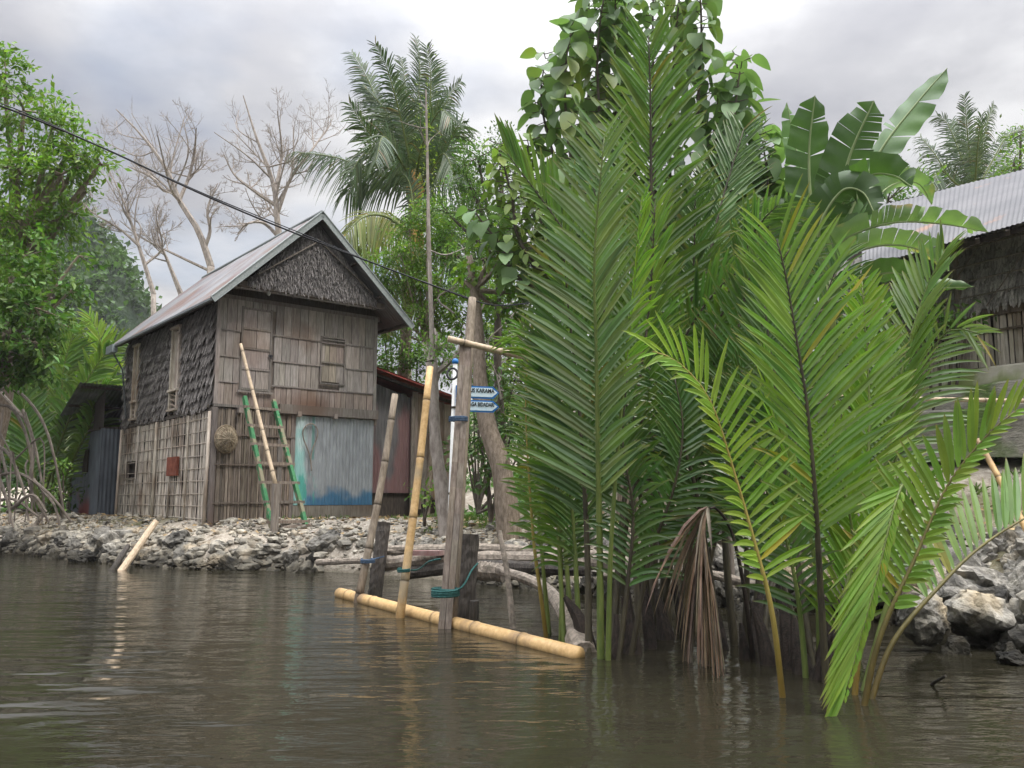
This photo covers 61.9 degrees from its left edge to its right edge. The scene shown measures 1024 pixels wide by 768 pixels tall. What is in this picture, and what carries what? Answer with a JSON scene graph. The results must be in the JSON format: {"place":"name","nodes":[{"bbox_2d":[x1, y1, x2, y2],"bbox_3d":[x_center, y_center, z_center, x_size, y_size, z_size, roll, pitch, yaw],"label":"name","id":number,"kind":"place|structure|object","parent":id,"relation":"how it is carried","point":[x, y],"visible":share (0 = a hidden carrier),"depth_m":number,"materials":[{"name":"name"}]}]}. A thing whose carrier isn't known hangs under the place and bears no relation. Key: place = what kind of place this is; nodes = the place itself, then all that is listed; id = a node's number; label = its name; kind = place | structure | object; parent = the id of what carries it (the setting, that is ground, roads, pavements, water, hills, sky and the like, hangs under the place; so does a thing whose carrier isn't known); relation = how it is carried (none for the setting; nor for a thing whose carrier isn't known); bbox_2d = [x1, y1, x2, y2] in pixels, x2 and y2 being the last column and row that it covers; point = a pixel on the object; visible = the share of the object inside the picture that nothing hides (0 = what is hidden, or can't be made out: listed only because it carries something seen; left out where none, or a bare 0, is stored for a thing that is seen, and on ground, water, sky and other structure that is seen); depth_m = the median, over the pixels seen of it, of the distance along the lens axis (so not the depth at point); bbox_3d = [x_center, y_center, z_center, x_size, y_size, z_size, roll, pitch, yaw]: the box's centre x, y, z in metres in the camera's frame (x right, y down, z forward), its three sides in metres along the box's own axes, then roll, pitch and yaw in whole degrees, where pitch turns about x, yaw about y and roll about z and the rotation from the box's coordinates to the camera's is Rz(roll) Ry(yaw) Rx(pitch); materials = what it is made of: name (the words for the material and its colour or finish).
{"place":"outdoors","nodes":[
{"label":"outdoors","id":0,"kind":"place"},
{"bbox_2d":[2,195,148,486],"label":"hill","id":1,"kind":"structure","parent":0,"point":[129,312],"depth_m":93.71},
{"bbox_2d":[1,177,161,486],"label":"distant forest","id":2,"kind":"object","parent":1,"relation":"on","point":[130,269],"visible":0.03,"depth_m":95.16,"materials":[{"name":"green plant"}]},
{"bbox_2d":[0,552,1023,767],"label":"water","id":3,"kind":"structure","parent":0,"point":[102,665],"depth_m":5.10,"materials":[{"name":"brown liquid"}]},
{"bbox_2d":[118,519,158,569],"bbox_3d":[-6.145,2.741,13.871,0.127,1.050,0.886,-4,-8,26],"label":"leaning pole","id":4,"kind":"object","parent":3,"relation":"in","point":[133,553],"visible":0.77,"depth_m":13.91,"materials":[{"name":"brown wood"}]},
{"bbox_2d":[315,557,372,565],"bbox_3d":[-2.468,2.631,12.662,1.151,0.176,0.105,-5,-9,32],"label":"log","id":5,"kind":"object","parent":3,"relation":"on","point":[337,561],"visible":0.75,"depth_m":12.70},
{"bbox_2d":[353,393,397,602],"bbox_3d":[-1.588,1.555,9.667,0.688,2.968,0.108,8,-11,-45],"label":"bamboo pole","id":6,"kind":"object","parent":3,"relation":"in","point":[362,579],"visible":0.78,"depth_m":9.71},
{"bbox_2d":[368,521,389,595],"bbox_3d":[-1.601,2.340,10.243,0.180,1.364,0.293,-5,-9,32],"label":"mooring pile","id":7,"kind":"object","parent":3,"relation":"in","point":[377,573],"visible":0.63,"depth_m":10.21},
{"bbox_2d":[385,551,641,570],"bbox_3d":[-0.084,2.046,9.702,3.356,0.287,0.219,-3,-8,24],"label":"log","id":8,"kind":"object","parent":7,"relation":"attached to","point":[394,562],"visible":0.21,"depth_m":9.73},
{"bbox_2d":[412,550,444,555],"bbox_3d":[-0.997,1.970,9.952,0.403,0.064,0.140,-3,-8,22],"label":"red board","id":9,"kind":"object","parent":8,"relation":"on","point":[428,552],"visible":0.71,"depth_m":9.89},
{"bbox_2d":[395,366,432,617],"bbox_3d":[-0.995,1.280,8.552,0.099,3.045,0.734,-3,-8,24],"label":"bamboo pole","id":10,"kind":"object","parent":3,"relation":"in","point":[405,577],"visible":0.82,"depth_m":8.57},
{"bbox_2d":[438,297,475,628],"bbox_3d":[-0.493,0.889,8.059,0.159,3.684,0.905,-2,-8,17],"label":"mooring post","id":11,"kind":"object","parent":3,"relation":"in","point":[448,611],"visible":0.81,"depth_m":7.93,"materials":[{"name":"grey wood"}]},
{"bbox_2d":[0,103,468,298],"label":"power cable","id":12,"kind":"object","parent":11,"relation":"attached to","point":[175,181],"visible":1,"depth_m":7.46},
{"bbox_2d":[431,563,478,597],"bbox_3d":[-0.456,1.786,7.777,0.272,0.266,0.684,-7,-10,42],"label":"green rope","id":13,"kind":"object","parent":11,"relation":"attached to","point":[438,592],"visible":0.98,"depth_m":7.52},
{"bbox_2d":[447,336,524,359],"bbox_3d":[-0.096,-0.318,8.363,1.096,0.262,0.069,2,-8,-16],"label":"bamboo rail","id":14,"kind":"object","parent":11,"relation":"attached to","point":[466,343],"visible":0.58,"depth_m":8.28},
{"bbox_2d":[334,588,584,658],"bbox_3d":[-0.780,2.205,8.083,0.156,0.151,4.604,5,-9,-33],"label":"floating bamboo","id":15,"kind":"object","parent":3,"relation":"on","point":[567,650],"visible":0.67,"depth_m":7.21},
{"bbox_2d":[458,534,478,619],"bbox_3d":[-0.421,2.083,8.097,0.184,1.307,0.234,-6,-9,36],"label":"mooring pile","id":16,"kind":"object","parent":3,"relation":"in","point":[469,556],"visible":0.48,"depth_m":8.07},
{"bbox_2d":[469,600,478,620],"bbox_3d":[-0.344,2.191,7.532,0.105,0.546,0.089,0,-8,0],"label":"short stake","id":17,"kind":"object","parent":3,"relation":"in","point":[474,611],"visible":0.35,"depth_m":7.52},
{"bbox_2d":[410,560,584,578],"bbox_3d":[-0.226,2.120,9.642,2.287,0.265,0.175,-3,-8,23],"label":"log","id":18,"kind":"object","parent":3,"relation":"on","point":[431,570],"visible":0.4,"depth_m":9.48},
{"bbox_2d":[387,543,615,555],"bbox_3d":[-0.233,2.012,10.285,3.091,0.171,0.256,-3,-8,23],"label":"log","id":19,"kind":"object","parent":18,"relation":"on","point":[396,550],"visible":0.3,"depth_m":10.38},
{"bbox_2d":[497,530,515,628],"bbox_3d":[-0.029,1.953,7.660,0.068,1.259,0.311,6,-9,-37],"label":"stick","id":20,"kind":"object","parent":3,"relation":"in","point":[512,620],"visible":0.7,"depth_m":7.66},
{"bbox_2d":[495,565,596,651],"bbox_3d":[0.307,2.000,7.578,0.365,0.598,2.448,2,-8,-15],"label":"log","id":21,"kind":"object","parent":3,"relation":"in","point":[573,636],"visible":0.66,"depth_m":7.47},
{"bbox_2d":[477,561,504,581],"bbox_3d":[-0.213,1.949,8.871,0.277,0.210,0.215,-3,-8,21],"label":"log","id":22,"kind":"object","parent":21,"relation":"on","point":[486,570],"visible":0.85,"depth_m":8.80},
{"bbox_2d":[497,355,596,641],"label":"nipa palm","id":23,"kind":"object","parent":3,"relation":"on","point":[545,613],"visible":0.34,"depth_m":7.24,"materials":[{"name":"plant"}]},
{"bbox_2d":[490,103,744,660],"bbox_3d":[0.653,0.066,6.716,2.178,4.299,1.305,-4,-9,30],"label":"nipa palm","id":24,"kind":"object","parent":3,"relation":"on","point":[553,372],"visible":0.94,"depth_m":6.36,"materials":[{"name":"plant"}]},
{"bbox_2d":[494,0,835,640],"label":"nipa palm","id":25,"kind":"object","parent":3,"relation":"on","point":[699,285],"visible":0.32,"depth_m":8.13,"materials":[{"name":"plant"}]},
{"bbox_2d":[603,565,754,589],"bbox_3d":[1.689,1.928,8.500,1.684,0.231,0.357,-2,-8,17],"label":"log","id":26,"kind":"object","parent":3,"relation":"on","point":[719,576],"visible":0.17,"depth_m":8.38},
{"bbox_2d":[627,230,898,681],"bbox_3d":[2.117,0.580,7.007,3.218,3.989,1.194,6,-10,-39],"label":"nipa palm","id":27,"kind":"object","parent":3,"relation":"on","point":[701,598],"visible":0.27,"depth_m":6.50,"materials":[{"name":"green plant"}]},
{"bbox_2d":[621,174,1023,716],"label":"nipa palm","id":28,"kind":"object","parent":3,"relation":"on","point":[871,534],"visible":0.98,"depth_m":5.34,"materials":[{"name":"plant"}]},
{"bbox_2d":[897,591,950,646],"bbox_3d":[3.144,1.792,6.478,0.450,0.377,0.307,-20,-24,-36],"label":"rock","id":29,"kind":"object","parent":3,"relation":"on","point":[929,624],"visible":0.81,"depth_m":6.36,"materials":[{"name":"stone"}]},
{"bbox_2d":[940,635,971,654],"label":"rock","id":30,"kind":"object","parent":3,"relation":"in","point":[956,645],"visible":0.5,"depth_m":6.30,"materials":[{"name":"stone"}]},
{"bbox_2d":[978,583,1009,603],"bbox_3d":[4.053,1.938,7.303,0.557,0.423,0.426,-8,-7,-2],"label":"rock","id":31,"kind":"object","parent":3,"relation":"in","point":[1000,590],"visible":0.25,"depth_m":7.22,"materials":[{"name":"stone"}]},
{"bbox_2d":[0,382,1023,613],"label":"ground","id":32,"kind":"structure","parent":0,"point":[984,471],"depth_m":13.55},
{"bbox_2d":[0,529,18,551],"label":"rock","id":33,"kind":"object","parent":32,"relation":"on","point":[10,534],"visible":0.41,"depth_m":18.10,"materials":[{"name":"stone"}]},
{"bbox_2d":[0,387,72,527],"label":"mangrove tree","id":34,"kind":"object","parent":32,"relation":"on","point":[33,453],"visible":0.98,"depth_m":17.64,"materials":[{"name":"grey plant"}]},
{"bbox_2d":[0,424,89,514],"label":"shrub","id":35,"kind":"object","parent":32,"relation":"on","point":[67,486],"visible":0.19,"depth_m":21.21,"materials":[{"name":"green plant"}]},
{"bbox_2d":[1,240,90,497],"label":"broadleaf tree","id":36,"kind":"object","parent":32,"relation":"on","point":[53,295],"visible":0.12,"depth_m":26.25,"materials":[{"name":"green plant"}]},
{"bbox_2d":[0,227,113,396],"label":"broadleaf tree","id":37,"kind":"object","parent":32,"relation":"on","point":[23,363],"visible":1,"depth_m":16.96,"materials":[{"name":"green plant"}]},
{"bbox_2d":[0,41,131,465],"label":"broadleaf tree","id":38,"kind":"object","parent":32,"relation":"on","point":[38,209],"visible":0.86,"depth_m":18.99,"materials":[{"name":"green plant"}]},
{"bbox_2d":[4,303,129,512],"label":"nipa palm","id":39,"kind":"object","parent":32,"relation":"on","point":[50,403],"visible":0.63,"depth_m":20.98,"materials":[{"name":"plant"}]},
{"bbox_2d":[67,549,97,562],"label":"rock","id":40,"kind":"object","parent":32,"relation":"on","point":[86,555],"visible":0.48,"depth_m":15.32,"materials":[{"name":"stone"}]},
{"bbox_2d":[53,382,125,515],"bbox_3d":[-9.462,1.971,21.991,4.030,3.391,3.358,6,-10,-39],"label":"lean to shed","id":41,"kind":"object","parent":32,"relation":"on","point":[100,463],"visible":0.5,"depth_m":20.18,"materials":[{"name":"paint"}]},
{"bbox_2d":[94,530,118,552],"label":"rock","id":42,"kind":"object","parent":32,"relation":"on","point":[107,536],"visible":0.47,"depth_m":15.52,"materials":[{"name":"stone"}]},
{"bbox_2d":[79,150,184,314],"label":"bare tree","id":43,"kind":"object","parent":32,"relation":"on","point":[148,277],"visible":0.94,"depth_m":28.80,"materials":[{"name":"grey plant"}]},
{"bbox_2d":[106,185,207,295],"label":"bare tree","id":44,"kind":"object","parent":32,"relation":"on","point":[174,277],"visible":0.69,"depth_m":29.70,"materials":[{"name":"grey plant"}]},
{"bbox_2d":[95,98,238,272],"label":"bare tree","id":45,"kind":"object","parent":32,"relation":"on","point":[176,195],"visible":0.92,"depth_m":31.24,"materials":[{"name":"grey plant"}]},
{"bbox_2d":[162,530,190,547],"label":"rock","id":46,"kind":"object","parent":32,"relation":"on","point":[172,540],"visible":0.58,"depth_m":14.50,"materials":[{"name":"stone"}]},
{"bbox_2d":[218,554,239,569],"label":"rock","id":47,"kind":"object","parent":32,"relation":"on","point":[226,562],"visible":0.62,"depth_m":13.63,"materials":[{"name":"stone"}]},
{"bbox_2d":[106,210,414,526],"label":"stilt house","id":48,"kind":"structure","parent":32,"relation":"on","point":[313,325],"depth_m":16.89,"materials":[{"name":"brown wood"}]},
{"bbox_2d":[128,343,142,420],"bbox_3d":[-8.563,-0.039,19.446,0.140,1.745,0.447,6,-10,-39],"label":"window","id":49,"kind":"structure","parent":48,"relation":"in","point":[136,360],"depth_m":19.46,"materials":[{"name":"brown wood"}]},
{"bbox_2d":[166,324,183,411],"bbox_3d":[-6.847,-0.315,17.374,0.140,1.745,0.547,6,-10,-39],"label":"window","id":50,"kind":"structure","parent":48,"relation":"in","point":[176,341],"depth_m":17.42,"materials":[{"name":"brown wood"}]},
{"bbox_2d":[214,424,237,453],"bbox_3d":[-5.200,1.004,15.589,0.448,0.538,0.163,6,-10,-39],"label":"woven basket","id":51,"kind":"object","parent":48,"relation":"attached to","point":[228,436],"visible":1,"depth_m":15.55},
{"bbox_2d":[237,306,272,393],"bbox_3d":[-4.870,-0.641,16.248,0.687,1.642,0.091,6,-10,-39],"label":"door","id":52,"kind":"structure","parent":48,"relation":"in","point":[257,324],"depth_m":16.27,"materials":[{"name":"wood"}]},
{"bbox_2d":[319,336,345,385],"bbox_3d":[-3.633,-0.463,17.270,0.548,0.973,0.062,6,-10,-39],"label":"shutter window","id":53,"kind":"structure","parent":48,"relation":"in","point":[330,372],"depth_m":17.26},
{"bbox_2d":[270,483,279,532],"bbox_3d":[-4.017,2.166,14.461,0.100,0.952,0.100,6,-10,-39],"label":"short post","id":54,"kind":"object","parent":32,"relation":"on","point":[274,523],"visible":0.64,"depth_m":14.43,"materials":[{"name":"grey wood"}]},
{"bbox_2d":[239,343,276,482],"bbox_3d":[-4.468,0.493,15.024,1.215,2.582,0.088,-6,-10,37],"label":"bamboo pole","id":55,"kind":"object","parent":54,"relation":"on","point":[270,463],"visible":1,"depth_m":14.97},
{"bbox_2d":[242,396,309,527],"bbox_3d":[-4.205,1.411,15.149,1.309,2.462,0.720,-6,-10,38],"label":"ladder","id":56,"kind":"object","parent":32,"relation":"on","point":[258,462],"visible":0.92,"depth_m":15.15,"materials":[{"name":"green paint"}]},
{"bbox_2d":[208,80,362,239],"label":"bare tree","id":57,"kind":"object","parent":32,"relation":"on","point":[275,202],"visible":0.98,"depth_m":31.17,"materials":[{"name":"grey plant"}]},
{"bbox_2d":[306,533,340,552],"bbox_3d":[-3.021,2.633,13.766,0.638,0.494,0.333,19,-9,-27],"label":"rock","id":58,"kind":"object","parent":32,"relation":"on","point":[317,544],"visible":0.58,"depth_m":13.63,"materials":[{"name":"stone"}]},
{"bbox_2d":[285,32,490,379],"bbox_3d":[-3.534,-3.295,22.419,5.899,13.627,5.206,0,-8,0],"label":"coconut palm","id":59,"kind":"object","parent":32,"relation":"on","point":[395,141],"visible":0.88,"depth_m":22.75,"materials":[{"name":"green plant"}]},
{"bbox_2d":[361,193,471,515],"bbox_3d":[-2.173,-0.541,19.000,3.222,7.571,1.932,0,-8,0],"label":"feathery tree","id":60,"kind":"object","parent":32,"relation":"on","point":[418,267],"visible":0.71,"depth_m":19.10,"materials":[{"name":"green plant"}]},
{"bbox_2d":[339,164,495,395],"bbox_3d":[-2.118,-1.110,20.267,4.264,8.944,3.004,0,-8,0],"label":"coconut palm","id":61,"kind":"object","parent":32,"relation":"on","point":[372,235],"visible":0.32,"depth_m":20.11,"materials":[{"name":"green plant"}]},
{"bbox_2d":[372,367,464,515],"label":"zinc shed","id":62,"kind":"structure","parent":32,"relation":"on","point":[403,454],"depth_m":18.79,"materials":[{"name":"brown metal"}]},
{"bbox_2d":[403,477,435,525],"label":"shrub","id":63,"kind":"object","parent":32,"relation":"on","point":[427,504],"visible":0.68,"depth_m":13.36,"materials":[{"name":"green plant"}]},
{"bbox_2d":[382,45,464,537],"bbox_3d":[-1.233,-1.604,13.534,1.600,8.415,1.347,0,-8,0],"label":"pollarded tree","id":64,"kind":"object","parent":32,"relation":"on","point":[440,478],"visible":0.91,"depth_m":13.26,"materials":[{"name":"grey plant"}]},
{"bbox_2d":[377,295,472,394],"bbox_3d":[-2.605,0.185,20.705,3.539,5.514,2.484,-5,-9,33],"label":"shrub","id":65,"kind":"object","parent":32,"relation":"on","point":[386,365],"visible":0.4,"depth_m":20.53,"materials":[{"name":"green plant"}]},
{"bbox_2d":[408,120,529,458],"bbox_3d":[-0.745,-1.337,16.214,2.499,8.238,1.934,0,-8,0],"label":"feathery tree","id":66,"kind":"object","parent":32,"relation":"on","point":[465,172],"visible":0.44,"depth_m":16.45,"materials":[{"name":"green plant"}]},
{"bbox_2d":[448,358,498,504],"bbox_3d":[-0.437,1.719,8.925,0.598,4.032,0.076,-1,-8,8],"label":"sign post","id":67,"kind":"object","parent":32,"relation":"on","point":[482,392],"visible":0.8,"depth_m":9.12,"materials":[{"name":"white paint"}]},
{"bbox_2d":[435,268,534,499],"bbox_3d":[-0.354,-0.082,18.808,3.121,5.640,2.988,0,-8,0],"label":"shrub","id":68,"kind":"object","parent":32,"relation":"on","point":[491,332],"visible":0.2,"depth_m":18.86,"materials":[{"name":"green plant"}]},
{"bbox_2d":[427,364,548,513],"bbox_3d":[-0.055,0.967,15.589,2.979,2.801,2.559,0,-8,0],"label":"shrub","id":69,"kind":"object","parent":32,"relation":"on","point":[479,508],"visible":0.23,"depth_m":15.65,"materials":[{"name":"green plant"}]},
{"bbox_2d":[466,407,524,522],"bbox_3d":[-0.277,1.193,12.927,1.303,1.793,1.192,-6,-10,39],"label":"shrub","id":70,"kind":"object","parent":32,"relation":"on","point":[487,491],"visible":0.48,"depth_m":12.88,"materials":[{"name":"green plant"}]},
{"bbox_2d":[446,216,550,540],"bbox_3d":[-0.065,-0.104,13.138,1.740,5.250,1.478,5,-9,-31],"label":"leaning tree","id":71,"kind":"object","parent":32,"relation":"on","point":[473,283],"visible":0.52,"depth_m":12.76,"materials":[{"name":"brown plant"}]},
{"bbox_2d":[437,238,560,402],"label":"broadleaf tree","id":72,"kind":"object","parent":32,"relation":"on","point":[487,343],"visible":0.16,"depth_m":15.47,"materials":[{"name":"green plant"}]},
{"bbox_2d":[1,354,1021,516],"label":"undergrowth","id":73,"kind":"object","parent":32,"relation":"on","point":[485,513],"visible":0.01,"depth_m":22.56,"materials":[{"name":"green plant"}]},
{"bbox_2d":[1,466,1021,531],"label":"weeds","id":74,"kind":"object","parent":32,"relation":"on","point":[485,518],"visible":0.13,"depth_m":13.77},
{"bbox_2d":[0,509,1023,616],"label":"rubble","id":75,"kind":"object","parent":32,"relation":"on","point":[246,551],"visible":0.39,"depth_m":14.31,"materials":[{"name":"stone"}]},
{"bbox_2d":[36,457,80,517],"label":"shrub","id":76,"kind":"object","parent":75,"relation":"on","point":[62,478],"visible":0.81,"depth_m":18.36,"materials":[{"name":"green plant"}]},
{"bbox_2d":[943,589,1015,637],"bbox_3d":[3.636,1.783,6.622,0.517,0.358,0.427,6,-39,1],"label":"rock","id":77,"kind":"object","parent":75,"relation":"on","point":[973,613],"visible":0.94,"depth_m":6.51,"materials":[{"name":"stone"}]},
{"bbox_2d":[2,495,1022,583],"bbox_3d":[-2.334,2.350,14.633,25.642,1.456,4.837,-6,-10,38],"label":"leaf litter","id":78,"kind":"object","parent":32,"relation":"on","point":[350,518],"visible":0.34,"depth_m":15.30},
{"bbox_2d":[483,260,591,482],"bbox_3d":[0.889,-0.426,13.435,2.950,4.881,2.394,5,-9,-32],"label":"shrub","id":79,"kind":"object","parent":32,"relation":"on","point":[505,310],"visible":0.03,"depth_m":13.36,"materials":[{"name":"green plant"}]},
{"bbox_2d":[455,0,797,514],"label":"leaf tree","id":80,"kind":"object","parent":32,"relation":"on","point":[577,35],"visible":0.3,"depth_m":12.76,"materials":[{"name":"green plant"}]},
{"bbox_2d":[714,580,724,607],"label":"rock","id":81,"kind":"object","parent":32,"relation":"on","point":[720,589],"visible":0.18,"depth_m":9.01,"materials":[{"name":"stone"}]},
{"bbox_2d":[795,149,948,323],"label":"broadleaf tree","id":82,"kind":"object","parent":32,"relation":"on","point":[900,191],"visible":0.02,"depth_m":20.40,"materials":[{"name":"green plant"}]},
{"bbox_2d":[758,68,987,505],"bbox_3d":[5.028,-1.049,11.084,2.446,5.799,3.617,-6,-10,38],"label":"banana plant","id":83,"kind":"object","parent":32,"relation":"on","point":[851,188],"visible":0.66,"depth_m":10.62,"materials":[{"name":"green plant"}]},
{"bbox_2d":[795,277,951,422],"bbox_3d":[5.003,-0.398,12.796,2.922,2.849,2.189,0,-8,0],"label":"shrub","id":84,"kind":"object","parent":32,"relation":"on","point":[841,317],"visible":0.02,"depth_m":12.52,"materials":[{"name":"green plant"}]},
{"bbox_2d":[779,403,1023,462],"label":"stone step","id":85,"kind":"object","parent":32,"relation":"on","point":[1010,443],"visible":0.07,"depth_m":10.65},
{"bbox_2d":[799,362,1023,399],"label":"plaster plinth","id":86,"kind":"structure","parent":85,"relation":"on","point":[1014,371],"depth_m":11.53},
{"bbox_2d":[812,379,1023,421],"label":"stone step","id":87,"kind":"object","parent":85,"relation":"on","point":[989,387],"visible":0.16,"depth_m":11.36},
{"bbox_2d":[834,169,1023,381],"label":"thatched house","id":88,"kind":"structure","parent":32,"relation":"on","point":[989,265],"depth_m":12.24,"materials":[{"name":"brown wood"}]},
{"bbox_2d":[910,546,981,588],"bbox_3d":[4.044,1.851,7.780,0.871,0.771,0.441,4,-11,36],"label":"rock","id":89,"kind":"object","parent":32,"relation":"on","point":[973,560],"visible":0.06,"depth_m":7.71,"materials":[{"name":"stone"}]},
{"bbox_2d":[921,579,985,601],"bbox_3d":[3.937,1.956,7.474,0.788,0.768,0.570,23,-4,-22],"label":"rock","id":90,"kind":"object","parent":32,"relation":"on","point":[948,592],"visible":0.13,"depth_m":7.25,"materials":[{"name":"stone"}]},
{"bbox_2d":[912,299,996,409],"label":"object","id":91,"kind":"object","parent":32,"relation":"on","point":[941,316],"visible":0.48,"depth_m":11.77,"materials":[{"name":"brown wood"}]},
{"bbox_2d":[938,573,971,602],"bbox_3d":[3.801,1.861,7.321,0.258,0.471,0.308,-6,-20,42],"label":"rock","id":92,"kind":"object","parent":32,"relation":"on","point":[956,580],"visible":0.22,"depth_m":7.29,"materials":[{"name":"stone"}]},
{"bbox_2d":[912,91,1023,195],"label":"coconut palm","id":93,"kind":"object","parent":32,"relation":"on","point":[971,163],"visible":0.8,"depth_m":28.28,"materials":[{"name":"green plant"}]},
{"bbox_2d":[946,565,1015,598],"bbox_3d":[4.174,1.806,7.518,0.509,0.414,0.733,4,-9,-31],"label":"rock","id":94,"kind":"object","parent":32,"relation":"on","point":[984,577],"visible":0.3,"depth_m":7.40,"materials":[{"name":"stone"}]},
{"bbox_2d":[967,636,998,646],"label":"rock","id":95,"kind":"object","parent":32,"relation":"on","point":[983,642],"visible":0.21,"depth_m":6.69,"materials":[{"name":"stone"}]},
{"bbox_2d":[973,538,997,562],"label":"rock","id":96,"kind":"object","parent":32,"relation":"on","point":[986,549],"visible":0.25,"depth_m":7.92,"materials":[{"name":"stone"}]},
{"bbox_2d":[972,114,1023,181],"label":"broadleaf tree","id":97,"kind":"object","parent":32,"relation":"on","point":[1020,148],"visible":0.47,"depth_m":25.11,"materials":[{"name":"green plant"}]},
{"bbox_2d":[976,438,1023,531],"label":"leaning pole","id":98,"kind":"object","parent":32,"relation":"on","point":[993,467],"visible":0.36,"depth_m":7.97,"materials":[{"name":"yellow wood"}]},
{"bbox_2d":[987,641,1016,651],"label":"rock","id":99,"kind":"object","parent":32,"relation":"on","point":[1004,647],"visible":0.21,"depth_m":6.36,"materials":[{"name":"stone"}]},
{"bbox_2d":[995,650,1023,665],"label":"rock","id":100,"kind":"object","parent":32,"relation":"on","point":[1015,657],"visible":0.61,"depth_m":5.93,"materials":[{"name":"stone"}]},
{"bbox_2d":[996,597,1023,638],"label":"rock","id":101,"kind":"object","parent":32,"relation":"on","point":[1013,603],"visible":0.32,"depth_m":6.65,"materials":[{"name":"stone"}]},
{"bbox_2d":[999,624,1023,653],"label":"rock","id":102,"kind":"object","parent":32,"relation":"on","point":[1015,635],"visible":0.58,"depth_m":6.35,"materials":[{"name":"stone"}]},
{"bbox_2d":[1003,529,1021,552],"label":"rock","id":103,"kind":"object","parent":32,"relation":"on","point":[1010,537],"visible":0.36,"depth_m":7.85,"materials":[{"name":"stone"}]},
{"bbox_2d":[1007,560,1023,591],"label":"rock","id":104,"kind":"object","parent":32,"relation":"on","point":[1016,578],"visible":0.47,"depth_m":7.29,"materials":[{"name":"stone"}]},
{"bbox_2d":[0,0,1023,399],"label":"sky","id":105,"kind":"structure","parent":0,"point":[204,54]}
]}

